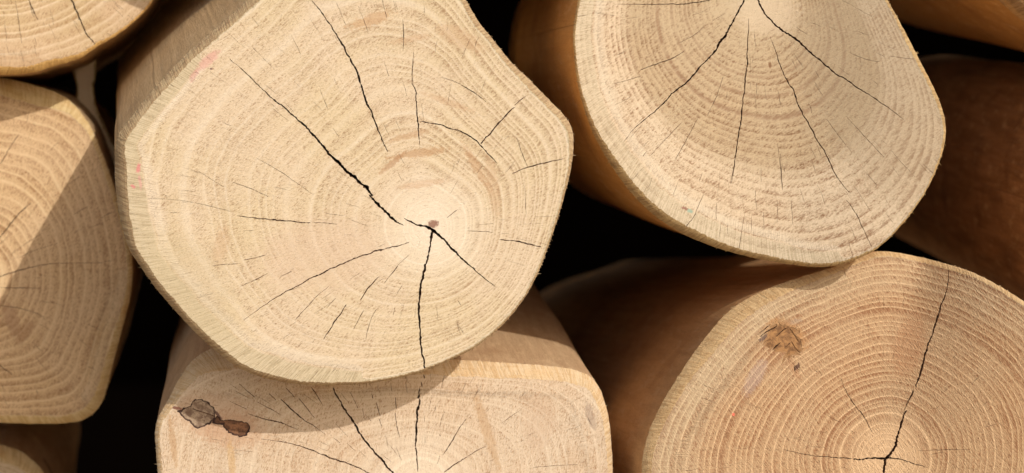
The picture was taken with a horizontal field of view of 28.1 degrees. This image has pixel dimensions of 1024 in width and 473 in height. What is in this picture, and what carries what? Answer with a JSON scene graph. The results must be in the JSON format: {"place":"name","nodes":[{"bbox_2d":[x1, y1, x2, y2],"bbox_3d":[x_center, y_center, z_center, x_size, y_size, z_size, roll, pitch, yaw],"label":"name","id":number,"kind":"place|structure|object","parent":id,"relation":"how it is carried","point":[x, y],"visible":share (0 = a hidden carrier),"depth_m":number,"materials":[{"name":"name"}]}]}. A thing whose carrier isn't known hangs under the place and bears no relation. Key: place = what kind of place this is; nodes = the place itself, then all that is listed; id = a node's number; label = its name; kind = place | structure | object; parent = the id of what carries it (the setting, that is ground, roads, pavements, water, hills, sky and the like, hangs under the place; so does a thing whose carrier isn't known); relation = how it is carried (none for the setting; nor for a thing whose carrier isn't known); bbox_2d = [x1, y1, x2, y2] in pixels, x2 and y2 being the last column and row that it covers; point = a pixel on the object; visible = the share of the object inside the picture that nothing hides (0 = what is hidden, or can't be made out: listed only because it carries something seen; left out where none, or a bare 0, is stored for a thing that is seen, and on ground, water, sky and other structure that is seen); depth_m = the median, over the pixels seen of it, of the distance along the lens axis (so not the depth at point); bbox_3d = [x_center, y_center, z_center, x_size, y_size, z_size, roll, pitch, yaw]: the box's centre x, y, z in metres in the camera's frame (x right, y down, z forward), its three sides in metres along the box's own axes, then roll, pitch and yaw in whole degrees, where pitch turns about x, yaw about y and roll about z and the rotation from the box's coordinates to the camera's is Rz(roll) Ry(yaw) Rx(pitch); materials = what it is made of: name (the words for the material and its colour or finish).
{"place":"outdoors","nodes":[
{"label":"outdoors","id":0,"kind":"place"},
{"bbox_2d":[49,0,1023,472],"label":"background","id":1,"kind":"structure","parent":0,"point":[119,424],"depth_m":3.20},
{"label":"log","id":2,"kind":"object","parent":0,"visible":0},
{"bbox_2d":[155,284,612,472],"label":"log","id":3,"kind":"object","parent":2,"relation":"on","point":[520,391],"visible":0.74,"depth_m":1.37,"materials":[{"name":"brown wood"}]},
{"bbox_2d":[115,0,574,386],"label":"log","id":4,"kind":"object","parent":3,"relation":"on","point":[331,192],"visible":0.99,"depth_m":1.30,"materials":[{"name":"brown wood"}]},
{"bbox_2d":[540,250,1023,472],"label":"log","id":5,"kind":"object","parent":2,"relation":"on","point":[876,361],"visible":0.91,"depth_m":1.36,"materials":[{"name":"brown wood"}]},
{"bbox_2d":[509,0,945,267],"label":"log","id":6,"kind":"object","parent":5,"relation":"on","point":[809,133],"visible":0.98,"depth_m":1.34,"materials":[{"name":"brown wood"}]},
{"bbox_2d":[894,55,1023,300],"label":"log","id":7,"kind":"object","parent":5,"relation":"on","point":[968,212],"visible":0.72,"depth_m":1.62,"materials":[{"name":"brown wood"}]},
{"bbox_2d":[888,0,1023,50],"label":"log","id":8,"kind":"object","parent":7,"relation":"on","point":[999,22],"visible":1,"depth_m":1.58,"materials":[{"name":"brown wood"}]},
{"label":"log","id":9,"kind":"object","parent":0,"visible":0},
{"bbox_2d":[0,421,79,472],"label":"log","id":10,"kind":"object","parent":9,"relation":"on","point":[38,448],"visible":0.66,"depth_m":1.64,"materials":[{"name":"brown wood"}]},
{"bbox_2d":[0,77,142,424],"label":"log","id":11,"kind":"object","parent":10,"relation":"on","point":[70,273],"visible":0.89,"depth_m":1.49,"materials":[{"name":"brown wood"}]},
{"bbox_2d":[0,0,163,85],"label":"log","id":12,"kind":"object","parent":11,"relation":"on","point":[49,42],"visible":0.89,"depth_m":1.44,"materials":[{"name":"brown wood"}]},
{"bbox_2d":[72,60,114,163],"bbox_3d":[-0.351,-0.110,1.726,0.040,0.125,0.261,0,0,-12],"label":"log","id":13,"kind":"object","parent":11,"relation":"on","point":[84,77],"visible":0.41,"depth_m":1.60,"materials":[{"name":"brown wood"}]}
]}

